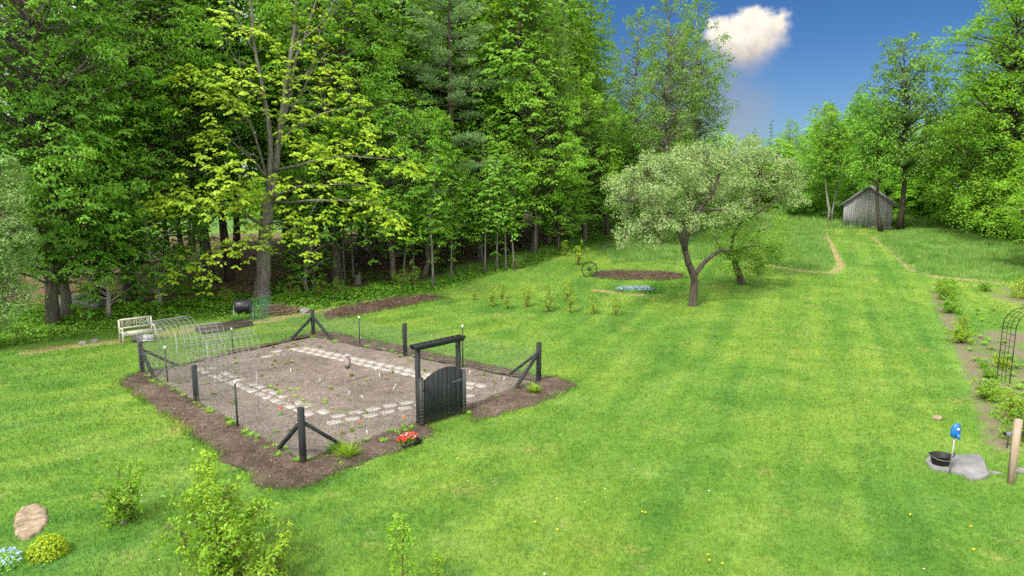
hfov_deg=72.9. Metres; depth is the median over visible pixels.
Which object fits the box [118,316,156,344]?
garden bench
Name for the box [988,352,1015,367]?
garden shrub
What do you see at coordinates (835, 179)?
birch tree
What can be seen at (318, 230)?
slender tree
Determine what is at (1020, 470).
boulder
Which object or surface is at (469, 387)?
stepping stone
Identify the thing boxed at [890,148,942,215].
leafy tree
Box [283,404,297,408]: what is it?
stepping stone
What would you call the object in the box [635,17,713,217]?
ash tree
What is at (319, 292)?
woodland bush
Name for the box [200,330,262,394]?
wire arch
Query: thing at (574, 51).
woodland tree
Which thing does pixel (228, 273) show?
woodland tree
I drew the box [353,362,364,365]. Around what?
stepping stone
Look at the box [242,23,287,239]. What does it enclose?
woodland tree
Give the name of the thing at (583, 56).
woodland tree
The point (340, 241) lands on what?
woodland tree
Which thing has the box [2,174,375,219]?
distant wood
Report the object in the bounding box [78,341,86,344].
boulder
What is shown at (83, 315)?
woodland bush
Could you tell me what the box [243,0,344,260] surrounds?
woodland tree
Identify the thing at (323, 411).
stepping stone
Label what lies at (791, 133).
leafy tree
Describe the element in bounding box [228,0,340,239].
woodland tree
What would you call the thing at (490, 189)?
slender tree
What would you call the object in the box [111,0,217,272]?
woodland tree
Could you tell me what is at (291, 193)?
slender tree
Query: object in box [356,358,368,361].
stepping stone
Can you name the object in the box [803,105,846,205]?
leafy tree
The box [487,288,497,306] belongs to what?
young bush
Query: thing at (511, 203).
slender tree
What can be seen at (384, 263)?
tree
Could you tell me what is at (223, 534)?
leafy sapling
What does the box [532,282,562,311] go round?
young bush
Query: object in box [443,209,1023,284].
meadow grass
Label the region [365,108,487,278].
maple tree
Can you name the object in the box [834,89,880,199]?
slim tree
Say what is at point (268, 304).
screen
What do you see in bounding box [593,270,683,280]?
mulch bed
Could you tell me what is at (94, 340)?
boulder
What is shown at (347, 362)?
owl decoy
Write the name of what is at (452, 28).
woodland tree
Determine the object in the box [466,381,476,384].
stepping stone
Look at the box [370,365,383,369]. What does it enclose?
stepping stone
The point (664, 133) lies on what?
ash tree
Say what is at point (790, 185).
apple tree
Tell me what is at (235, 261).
woodland tree
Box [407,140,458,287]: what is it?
slender tree
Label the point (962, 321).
garden shrub
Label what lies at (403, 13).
woodland tree
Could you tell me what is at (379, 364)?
stepping stone
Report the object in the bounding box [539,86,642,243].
maple tree
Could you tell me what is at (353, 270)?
slender tree
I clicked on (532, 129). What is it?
maple tree
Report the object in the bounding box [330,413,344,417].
stepping stone
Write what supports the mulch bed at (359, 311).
on the ground at (246, 282)
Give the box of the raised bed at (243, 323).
[195,319,252,333]
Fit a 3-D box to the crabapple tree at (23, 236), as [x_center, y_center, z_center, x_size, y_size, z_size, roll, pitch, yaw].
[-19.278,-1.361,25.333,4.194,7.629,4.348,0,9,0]
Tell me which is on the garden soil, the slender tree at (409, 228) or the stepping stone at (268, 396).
the stepping stone at (268, 396)
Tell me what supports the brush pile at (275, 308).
on the ground at (246, 282)
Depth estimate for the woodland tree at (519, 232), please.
47.86 m
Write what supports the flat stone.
on the ground at (246, 282)
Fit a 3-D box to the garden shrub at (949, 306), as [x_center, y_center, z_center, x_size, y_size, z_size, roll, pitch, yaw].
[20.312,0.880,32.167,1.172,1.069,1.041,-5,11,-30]
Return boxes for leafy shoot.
[177,483,212,546]
[184,449,227,562]
[214,483,246,523]
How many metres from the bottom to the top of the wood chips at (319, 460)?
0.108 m
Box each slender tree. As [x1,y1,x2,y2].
[272,162,309,267]
[278,141,320,246]
[293,162,332,287]
[318,144,375,276]
[325,165,363,282]
[395,179,422,278]
[397,159,429,271]
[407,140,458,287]
[435,171,475,275]
[466,160,512,273]
[469,150,518,270]
[486,166,522,270]
[493,158,534,269]
[515,145,555,253]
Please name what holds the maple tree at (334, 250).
on the ground at (246, 282)
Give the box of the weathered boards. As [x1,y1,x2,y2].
[131,334,154,341]
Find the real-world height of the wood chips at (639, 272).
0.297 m
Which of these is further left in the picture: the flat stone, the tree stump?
the flat stone
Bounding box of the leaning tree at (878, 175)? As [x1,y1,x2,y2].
[840,86,911,231]
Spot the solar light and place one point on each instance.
(1008, 434)
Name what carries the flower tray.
on the mulch border
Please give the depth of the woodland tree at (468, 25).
48.27 m
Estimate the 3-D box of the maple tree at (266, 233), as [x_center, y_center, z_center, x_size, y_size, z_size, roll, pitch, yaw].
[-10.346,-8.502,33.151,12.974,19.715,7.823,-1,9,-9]
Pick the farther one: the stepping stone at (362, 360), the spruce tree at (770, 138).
the spruce tree at (770, 138)
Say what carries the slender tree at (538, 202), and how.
on the ground at (246, 282)
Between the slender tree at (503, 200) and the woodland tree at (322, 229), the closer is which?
the slender tree at (503, 200)
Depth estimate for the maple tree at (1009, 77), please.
48.99 m
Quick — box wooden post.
[1006,418,1022,483]
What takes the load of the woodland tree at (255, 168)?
on the ground at (246, 282)
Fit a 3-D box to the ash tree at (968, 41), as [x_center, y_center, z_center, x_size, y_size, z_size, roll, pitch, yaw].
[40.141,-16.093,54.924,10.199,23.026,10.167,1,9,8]
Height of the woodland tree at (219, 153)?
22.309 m
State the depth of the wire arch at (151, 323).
22.01 m
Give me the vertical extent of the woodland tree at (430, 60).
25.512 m
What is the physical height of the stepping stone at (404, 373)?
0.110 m
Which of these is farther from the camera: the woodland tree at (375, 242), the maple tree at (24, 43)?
the woodland tree at (375, 242)
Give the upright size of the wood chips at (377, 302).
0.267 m
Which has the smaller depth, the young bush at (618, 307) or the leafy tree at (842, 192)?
the young bush at (618, 307)
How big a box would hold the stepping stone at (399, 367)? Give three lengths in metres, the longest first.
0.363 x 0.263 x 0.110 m
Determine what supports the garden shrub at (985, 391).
on the ground at (246, 282)
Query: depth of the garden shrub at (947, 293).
34.54 m
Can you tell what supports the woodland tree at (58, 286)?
on the ground at (246, 282)
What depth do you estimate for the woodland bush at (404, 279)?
38.05 m
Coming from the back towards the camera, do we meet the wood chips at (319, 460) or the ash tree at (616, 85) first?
the ash tree at (616, 85)
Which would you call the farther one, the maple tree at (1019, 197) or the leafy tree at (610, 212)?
the leafy tree at (610, 212)
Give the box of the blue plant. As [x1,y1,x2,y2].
[0,547,24,573]
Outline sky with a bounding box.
[1,0,1023,175]
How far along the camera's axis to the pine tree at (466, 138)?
42.08 m
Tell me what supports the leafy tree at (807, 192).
on the ground at (246, 282)
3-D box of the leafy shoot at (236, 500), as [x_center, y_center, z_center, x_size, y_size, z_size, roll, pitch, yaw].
[-4.802,3.932,11.789,0.683,1.412,0.685,2,9,10]
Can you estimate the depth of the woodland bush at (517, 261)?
42.30 m
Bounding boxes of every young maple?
[38,190,160,319]
[92,181,210,310]
[274,197,348,290]
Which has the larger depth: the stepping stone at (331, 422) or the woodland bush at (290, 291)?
the woodland bush at (290, 291)
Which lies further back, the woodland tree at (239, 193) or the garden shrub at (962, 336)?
the woodland tree at (239, 193)
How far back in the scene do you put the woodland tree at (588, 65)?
54.55 m
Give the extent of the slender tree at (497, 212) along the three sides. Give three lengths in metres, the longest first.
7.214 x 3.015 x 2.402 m
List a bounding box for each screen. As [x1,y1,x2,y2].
[249,300,267,320]
[259,295,270,313]
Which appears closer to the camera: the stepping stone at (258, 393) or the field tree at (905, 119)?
the stepping stone at (258, 393)
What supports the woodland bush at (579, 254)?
on the ground at (246, 282)
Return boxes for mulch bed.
[322,294,442,318]
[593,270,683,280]
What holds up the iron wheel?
on the ground at (246, 282)
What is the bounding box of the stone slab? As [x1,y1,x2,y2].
[925,453,989,480]
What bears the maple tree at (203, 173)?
on the ground at (246, 282)
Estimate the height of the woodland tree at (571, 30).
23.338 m
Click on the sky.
(792, 56)
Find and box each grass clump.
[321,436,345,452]
[329,437,364,461]
[526,381,543,392]
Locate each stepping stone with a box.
[246,388,256,392]
[253,384,265,388]
[255,392,265,395]
[260,394,272,398]
[269,398,281,402]
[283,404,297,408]
[305,411,314,416]
[316,409,329,414]
[326,419,341,425]
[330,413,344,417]
[345,416,360,420]
[349,410,363,413]
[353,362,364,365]
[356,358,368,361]
[362,363,374,366]
[362,413,378,417]
[365,360,377,364]
[367,406,380,411]
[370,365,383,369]
[374,362,386,365]
[380,367,392,371]
[380,409,395,414]
[383,403,397,408]
[393,366,405,369]
[398,406,412,410]
[399,371,411,375]
[400,401,413,404]
[402,368,414,371]
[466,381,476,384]
[466,385,474,389]
[474,383,487,387]
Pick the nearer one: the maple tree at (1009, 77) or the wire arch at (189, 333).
the wire arch at (189, 333)
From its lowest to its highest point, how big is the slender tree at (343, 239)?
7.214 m
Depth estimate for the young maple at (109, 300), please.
30.76 m
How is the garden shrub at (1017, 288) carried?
on the ground at (246, 282)
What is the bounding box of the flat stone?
[13,503,48,539]
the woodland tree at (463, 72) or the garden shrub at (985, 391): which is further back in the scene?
the woodland tree at (463, 72)
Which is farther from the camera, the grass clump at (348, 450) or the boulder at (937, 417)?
the boulder at (937, 417)
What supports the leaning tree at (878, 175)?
on the ground at (246, 282)
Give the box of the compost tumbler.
[233,299,254,316]
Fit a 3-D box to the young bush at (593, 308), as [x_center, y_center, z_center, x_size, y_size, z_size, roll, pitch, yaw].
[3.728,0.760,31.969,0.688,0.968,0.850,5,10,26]
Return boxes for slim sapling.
[386,512,419,575]
[424,549,445,575]
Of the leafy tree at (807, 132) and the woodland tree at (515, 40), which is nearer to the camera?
the woodland tree at (515, 40)
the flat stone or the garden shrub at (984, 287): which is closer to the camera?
the flat stone
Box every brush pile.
[258,302,294,316]
[283,304,300,313]
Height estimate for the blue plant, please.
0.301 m
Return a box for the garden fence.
[138,310,541,462]
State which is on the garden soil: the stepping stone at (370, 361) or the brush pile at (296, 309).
the stepping stone at (370, 361)
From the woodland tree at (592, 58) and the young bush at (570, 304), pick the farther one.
the woodland tree at (592, 58)
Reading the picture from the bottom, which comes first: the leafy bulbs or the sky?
the leafy bulbs
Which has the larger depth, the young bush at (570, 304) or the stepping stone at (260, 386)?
the young bush at (570, 304)
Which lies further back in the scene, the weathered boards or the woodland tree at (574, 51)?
the woodland tree at (574, 51)
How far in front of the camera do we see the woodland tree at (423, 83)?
51.41 m
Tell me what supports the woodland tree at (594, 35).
on the ground at (246, 282)
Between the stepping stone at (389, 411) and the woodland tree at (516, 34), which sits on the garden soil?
the stepping stone at (389, 411)
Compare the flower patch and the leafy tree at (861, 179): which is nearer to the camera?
the flower patch
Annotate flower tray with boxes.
[397,431,421,447]
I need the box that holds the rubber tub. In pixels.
[928,451,954,466]
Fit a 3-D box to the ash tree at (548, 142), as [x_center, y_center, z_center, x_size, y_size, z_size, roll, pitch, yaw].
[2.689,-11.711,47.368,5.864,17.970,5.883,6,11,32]
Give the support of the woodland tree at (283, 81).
on the ground at (246, 282)
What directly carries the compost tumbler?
on the ground at (246, 282)
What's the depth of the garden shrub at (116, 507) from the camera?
12.86 m
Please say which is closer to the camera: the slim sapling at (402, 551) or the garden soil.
the slim sapling at (402, 551)
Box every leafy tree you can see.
[573,105,656,219]
[616,129,682,215]
[665,135,722,213]
[699,165,764,220]
[721,152,775,210]
[745,135,820,212]
[767,125,836,194]
[772,119,811,185]
[774,153,839,216]
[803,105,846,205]
[816,119,901,211]
[824,176,869,219]
[859,163,920,214]
[889,114,974,219]
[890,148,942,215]
[909,84,1023,228]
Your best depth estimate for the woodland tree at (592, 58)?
59.71 m
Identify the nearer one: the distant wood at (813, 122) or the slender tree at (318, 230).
the slender tree at (318, 230)
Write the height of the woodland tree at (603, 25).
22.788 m
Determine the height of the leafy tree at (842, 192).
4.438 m
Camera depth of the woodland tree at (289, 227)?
46.09 m
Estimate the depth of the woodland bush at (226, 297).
33.46 m
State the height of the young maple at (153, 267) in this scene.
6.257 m
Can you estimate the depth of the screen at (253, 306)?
30.81 m
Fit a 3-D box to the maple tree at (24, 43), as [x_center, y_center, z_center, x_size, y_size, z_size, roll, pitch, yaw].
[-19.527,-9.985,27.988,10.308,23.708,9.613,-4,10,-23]
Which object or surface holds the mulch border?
on the ground at (246, 282)
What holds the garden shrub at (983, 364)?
on the ground at (246, 282)
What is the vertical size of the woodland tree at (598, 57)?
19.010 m
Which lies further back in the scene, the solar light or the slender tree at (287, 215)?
the slender tree at (287, 215)
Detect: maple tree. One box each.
[0,0,169,326]
[0,0,265,302]
[0,7,169,321]
[82,0,287,286]
[135,0,434,300]
[235,0,416,285]
[323,76,467,282]
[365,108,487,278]
[441,133,532,265]
[454,32,604,254]
[528,160,597,250]
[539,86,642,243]
[573,103,644,234]
[897,0,1023,238]
[920,0,1023,243]
[974,140,1023,252]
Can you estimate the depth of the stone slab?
15.29 m
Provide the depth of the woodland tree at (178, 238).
44.47 m
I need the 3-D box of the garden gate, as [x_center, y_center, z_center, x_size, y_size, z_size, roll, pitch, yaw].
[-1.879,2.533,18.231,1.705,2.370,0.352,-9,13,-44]
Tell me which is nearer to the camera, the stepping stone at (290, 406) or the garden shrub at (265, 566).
the garden shrub at (265, 566)
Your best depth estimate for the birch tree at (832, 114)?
60.59 m
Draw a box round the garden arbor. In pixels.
[996,307,1023,383]
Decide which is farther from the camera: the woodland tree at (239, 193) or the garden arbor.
the woodland tree at (239, 193)
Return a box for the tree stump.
[354,271,361,284]
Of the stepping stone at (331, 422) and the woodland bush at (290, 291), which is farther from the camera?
the woodland bush at (290, 291)
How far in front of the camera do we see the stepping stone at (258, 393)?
20.34 m
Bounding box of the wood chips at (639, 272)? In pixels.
[593,268,682,276]
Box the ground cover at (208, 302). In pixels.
[0,219,606,346]
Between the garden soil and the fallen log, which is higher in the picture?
the fallen log
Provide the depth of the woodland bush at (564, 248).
45.19 m
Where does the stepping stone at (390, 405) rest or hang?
on the garden soil
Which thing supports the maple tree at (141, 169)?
on the ground at (246, 282)
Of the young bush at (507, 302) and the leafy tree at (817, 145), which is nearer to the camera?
the young bush at (507, 302)
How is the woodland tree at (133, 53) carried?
on the ground at (246, 282)
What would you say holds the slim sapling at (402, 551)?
on the ground at (246, 282)
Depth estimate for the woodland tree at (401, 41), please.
43.13 m
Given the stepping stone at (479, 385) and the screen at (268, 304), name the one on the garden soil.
the stepping stone at (479, 385)
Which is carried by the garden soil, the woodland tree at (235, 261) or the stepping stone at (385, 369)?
the stepping stone at (385, 369)
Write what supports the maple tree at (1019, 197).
on the ground at (246, 282)
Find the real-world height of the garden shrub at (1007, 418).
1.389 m
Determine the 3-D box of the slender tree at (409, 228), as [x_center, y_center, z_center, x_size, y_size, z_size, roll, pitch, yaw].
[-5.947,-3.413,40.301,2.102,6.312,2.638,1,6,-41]
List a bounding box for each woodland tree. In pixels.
[0,0,97,295]
[0,0,157,296]
[58,2,209,263]
[98,0,295,281]
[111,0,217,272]
[129,12,222,250]
[145,0,314,268]
[154,144,227,251]
[160,38,229,245]
[189,3,249,242]
[213,0,363,286]
[224,142,263,239]
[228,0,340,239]
[230,1,319,256]
[237,0,333,248]
[237,9,310,211]
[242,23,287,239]
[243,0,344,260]
[260,1,353,241]
[263,0,430,269]
[316,0,351,244]
[322,22,388,251]
[334,3,417,258]
[339,0,473,265]
[374,0,461,246]
[393,0,494,252]
[394,0,507,165]
[395,0,469,234]
[396,29,445,176]
[419,0,502,235]
[427,0,560,244]
[441,4,538,250]
[441,21,526,258]
[455,0,589,255]
[458,0,559,237]
[486,0,585,242]
[516,0,625,224]
[521,1,594,234]
[537,0,611,226]
[548,1,597,215]
[561,12,610,227]
[565,0,618,154]
[565,16,606,172]
[574,20,615,220]
[578,0,640,188]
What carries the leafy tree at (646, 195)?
on the ground at (246, 282)
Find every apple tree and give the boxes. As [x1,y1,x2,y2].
[600,137,756,306]
[702,132,812,284]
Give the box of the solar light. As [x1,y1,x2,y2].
[1003,431,1011,447]
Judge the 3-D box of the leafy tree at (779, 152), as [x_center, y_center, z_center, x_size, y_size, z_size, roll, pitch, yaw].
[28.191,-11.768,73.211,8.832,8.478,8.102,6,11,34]
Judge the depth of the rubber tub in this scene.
15.33 m
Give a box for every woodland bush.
[76,305,88,323]
[218,287,234,309]
[276,274,300,301]
[305,274,333,295]
[332,276,345,299]
[391,270,400,285]
[396,270,412,290]
[397,260,425,285]
[510,252,521,269]
[560,241,569,256]
[568,240,594,265]
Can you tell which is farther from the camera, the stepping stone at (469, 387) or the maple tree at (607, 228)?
the maple tree at (607, 228)
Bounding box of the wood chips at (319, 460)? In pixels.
[120,331,578,487]
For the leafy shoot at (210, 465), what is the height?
1.943 m
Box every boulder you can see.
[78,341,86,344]
[90,339,99,342]
[300,307,309,313]
[932,415,942,420]
[988,471,1002,474]
[1016,467,1023,473]
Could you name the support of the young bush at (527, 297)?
on the ground at (246, 282)
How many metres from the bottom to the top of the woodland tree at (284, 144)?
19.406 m
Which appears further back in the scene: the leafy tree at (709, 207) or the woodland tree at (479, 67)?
the leafy tree at (709, 207)
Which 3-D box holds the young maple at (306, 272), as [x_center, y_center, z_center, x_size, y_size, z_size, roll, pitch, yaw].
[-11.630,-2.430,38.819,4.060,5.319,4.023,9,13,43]
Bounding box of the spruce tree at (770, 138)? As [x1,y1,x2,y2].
[765,120,774,159]
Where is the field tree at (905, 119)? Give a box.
[853,31,963,230]
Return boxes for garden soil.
[148,337,530,457]
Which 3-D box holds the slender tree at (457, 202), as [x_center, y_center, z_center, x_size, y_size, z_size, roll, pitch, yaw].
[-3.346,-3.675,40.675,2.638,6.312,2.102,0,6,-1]
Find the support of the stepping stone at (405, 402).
on the garden soil
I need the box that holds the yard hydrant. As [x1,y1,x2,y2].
[948,423,960,473]
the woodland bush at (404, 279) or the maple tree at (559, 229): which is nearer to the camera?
the woodland bush at (404, 279)
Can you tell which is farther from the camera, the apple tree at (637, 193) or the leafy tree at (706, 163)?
the leafy tree at (706, 163)
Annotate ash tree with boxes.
[507,0,591,245]
[597,5,669,231]
[616,0,722,245]
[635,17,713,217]
[653,0,739,234]
[944,1,1023,229]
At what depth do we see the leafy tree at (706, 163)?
71.89 m
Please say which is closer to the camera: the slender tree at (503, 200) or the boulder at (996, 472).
the boulder at (996, 472)
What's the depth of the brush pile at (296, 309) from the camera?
32.66 m
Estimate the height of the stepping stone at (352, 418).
0.110 m
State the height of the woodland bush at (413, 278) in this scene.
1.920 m
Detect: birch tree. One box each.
[800,100,853,222]
[820,122,862,221]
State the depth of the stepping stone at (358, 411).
18.74 m
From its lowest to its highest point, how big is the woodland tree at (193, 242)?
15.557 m
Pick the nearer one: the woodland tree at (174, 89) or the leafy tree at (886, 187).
the woodland tree at (174, 89)
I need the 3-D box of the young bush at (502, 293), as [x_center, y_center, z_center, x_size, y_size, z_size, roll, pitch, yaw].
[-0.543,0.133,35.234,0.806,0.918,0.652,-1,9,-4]
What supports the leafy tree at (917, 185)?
on the ground at (246, 282)
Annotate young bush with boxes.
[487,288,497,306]
[495,283,507,298]
[499,292,512,308]
[519,285,533,307]
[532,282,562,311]
[559,280,580,301]
[566,294,576,312]
[584,294,600,313]
[601,292,624,315]
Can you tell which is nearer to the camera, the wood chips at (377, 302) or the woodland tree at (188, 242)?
the wood chips at (377, 302)
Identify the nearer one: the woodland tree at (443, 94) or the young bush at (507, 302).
the young bush at (507, 302)
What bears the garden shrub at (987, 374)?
on the ground at (246, 282)
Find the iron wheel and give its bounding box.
[582,261,596,276]
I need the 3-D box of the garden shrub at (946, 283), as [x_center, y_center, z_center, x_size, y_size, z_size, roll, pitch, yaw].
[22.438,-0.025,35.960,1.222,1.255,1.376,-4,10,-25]
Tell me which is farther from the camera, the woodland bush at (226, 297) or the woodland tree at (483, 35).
the woodland tree at (483, 35)
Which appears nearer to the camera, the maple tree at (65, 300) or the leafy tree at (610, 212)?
the maple tree at (65, 300)
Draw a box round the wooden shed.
[839,185,897,228]
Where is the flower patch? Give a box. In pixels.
[611,283,665,293]
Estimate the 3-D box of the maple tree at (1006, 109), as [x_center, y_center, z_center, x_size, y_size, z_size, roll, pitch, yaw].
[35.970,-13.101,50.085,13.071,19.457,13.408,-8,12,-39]
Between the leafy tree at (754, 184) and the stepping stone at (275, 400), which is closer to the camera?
the stepping stone at (275, 400)
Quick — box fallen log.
[434,242,495,257]
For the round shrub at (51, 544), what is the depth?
11.72 m
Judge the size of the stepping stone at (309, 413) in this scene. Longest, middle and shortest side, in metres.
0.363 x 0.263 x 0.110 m
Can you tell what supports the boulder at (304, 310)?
on the ground at (246, 282)
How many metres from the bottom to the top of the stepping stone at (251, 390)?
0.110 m
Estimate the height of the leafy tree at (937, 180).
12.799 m
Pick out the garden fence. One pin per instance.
(300, 424)
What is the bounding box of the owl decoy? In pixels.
[343,352,350,381]
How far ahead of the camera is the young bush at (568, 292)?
34.36 m
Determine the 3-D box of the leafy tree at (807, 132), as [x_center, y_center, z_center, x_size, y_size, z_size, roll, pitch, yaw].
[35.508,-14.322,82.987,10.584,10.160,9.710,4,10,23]
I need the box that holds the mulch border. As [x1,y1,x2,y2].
[121,331,576,489]
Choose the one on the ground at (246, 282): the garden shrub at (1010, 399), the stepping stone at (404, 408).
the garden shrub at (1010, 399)
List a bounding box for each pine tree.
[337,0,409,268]
[375,0,538,266]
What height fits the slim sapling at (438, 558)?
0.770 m
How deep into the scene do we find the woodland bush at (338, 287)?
35.89 m
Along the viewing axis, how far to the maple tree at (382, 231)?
38.66 m
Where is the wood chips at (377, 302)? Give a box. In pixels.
[320,293,444,313]
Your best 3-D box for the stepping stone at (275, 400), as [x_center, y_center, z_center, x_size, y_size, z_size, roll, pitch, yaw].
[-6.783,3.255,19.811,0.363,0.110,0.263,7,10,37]
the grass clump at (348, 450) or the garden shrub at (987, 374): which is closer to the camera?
the grass clump at (348, 450)
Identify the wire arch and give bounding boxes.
[137,315,205,382]
[178,322,228,385]
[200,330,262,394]
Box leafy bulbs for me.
[227,312,251,319]
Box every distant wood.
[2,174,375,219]
[443,96,978,203]
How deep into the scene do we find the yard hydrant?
14.87 m
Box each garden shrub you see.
[80,459,151,528]
[222,520,300,575]
[928,276,960,292]
[933,284,959,299]
[935,296,962,314]
[943,321,977,345]
[954,311,970,331]
[967,377,1006,402]
[976,358,991,368]
[977,281,991,290]
[977,366,1000,377]
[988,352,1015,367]
[988,405,1023,445]
[992,386,1023,424]
[1000,274,1023,298]
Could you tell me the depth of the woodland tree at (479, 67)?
45.76 m
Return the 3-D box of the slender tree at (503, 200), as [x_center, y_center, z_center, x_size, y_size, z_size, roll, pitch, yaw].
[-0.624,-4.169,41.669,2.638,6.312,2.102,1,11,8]
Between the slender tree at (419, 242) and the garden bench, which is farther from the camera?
the slender tree at (419, 242)
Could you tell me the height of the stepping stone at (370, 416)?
0.110 m
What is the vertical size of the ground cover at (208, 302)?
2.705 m
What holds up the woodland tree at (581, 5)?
on the ground at (246, 282)
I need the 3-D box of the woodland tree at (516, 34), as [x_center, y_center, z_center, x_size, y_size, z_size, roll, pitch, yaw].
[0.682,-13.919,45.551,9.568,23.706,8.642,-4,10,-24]
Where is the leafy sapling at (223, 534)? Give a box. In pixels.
[150,470,282,575]
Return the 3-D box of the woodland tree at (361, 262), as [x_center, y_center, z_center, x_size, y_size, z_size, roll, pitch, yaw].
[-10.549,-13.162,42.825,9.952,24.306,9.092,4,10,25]
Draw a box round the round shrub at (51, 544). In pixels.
[25,532,70,564]
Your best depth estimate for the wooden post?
14.47 m
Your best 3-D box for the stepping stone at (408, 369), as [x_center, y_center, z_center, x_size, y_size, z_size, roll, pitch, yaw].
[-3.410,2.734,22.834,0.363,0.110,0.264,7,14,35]
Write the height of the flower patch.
0.597 m
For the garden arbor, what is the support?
on the ground at (246, 282)
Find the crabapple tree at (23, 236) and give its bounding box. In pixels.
[0,154,42,336]
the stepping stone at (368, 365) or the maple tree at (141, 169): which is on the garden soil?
the stepping stone at (368, 365)
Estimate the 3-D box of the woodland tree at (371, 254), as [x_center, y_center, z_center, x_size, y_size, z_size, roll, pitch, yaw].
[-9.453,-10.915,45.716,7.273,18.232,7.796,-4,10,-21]
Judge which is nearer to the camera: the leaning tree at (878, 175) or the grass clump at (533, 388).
the grass clump at (533, 388)
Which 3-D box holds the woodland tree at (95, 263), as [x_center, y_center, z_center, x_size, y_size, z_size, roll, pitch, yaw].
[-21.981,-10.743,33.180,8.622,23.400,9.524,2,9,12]
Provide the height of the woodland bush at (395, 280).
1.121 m
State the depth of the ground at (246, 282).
17.37 m
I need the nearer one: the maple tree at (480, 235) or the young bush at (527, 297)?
the young bush at (527, 297)
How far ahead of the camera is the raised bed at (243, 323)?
29.30 m
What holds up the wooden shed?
on the ground at (246, 282)
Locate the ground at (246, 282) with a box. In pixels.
[0,178,1023,575]

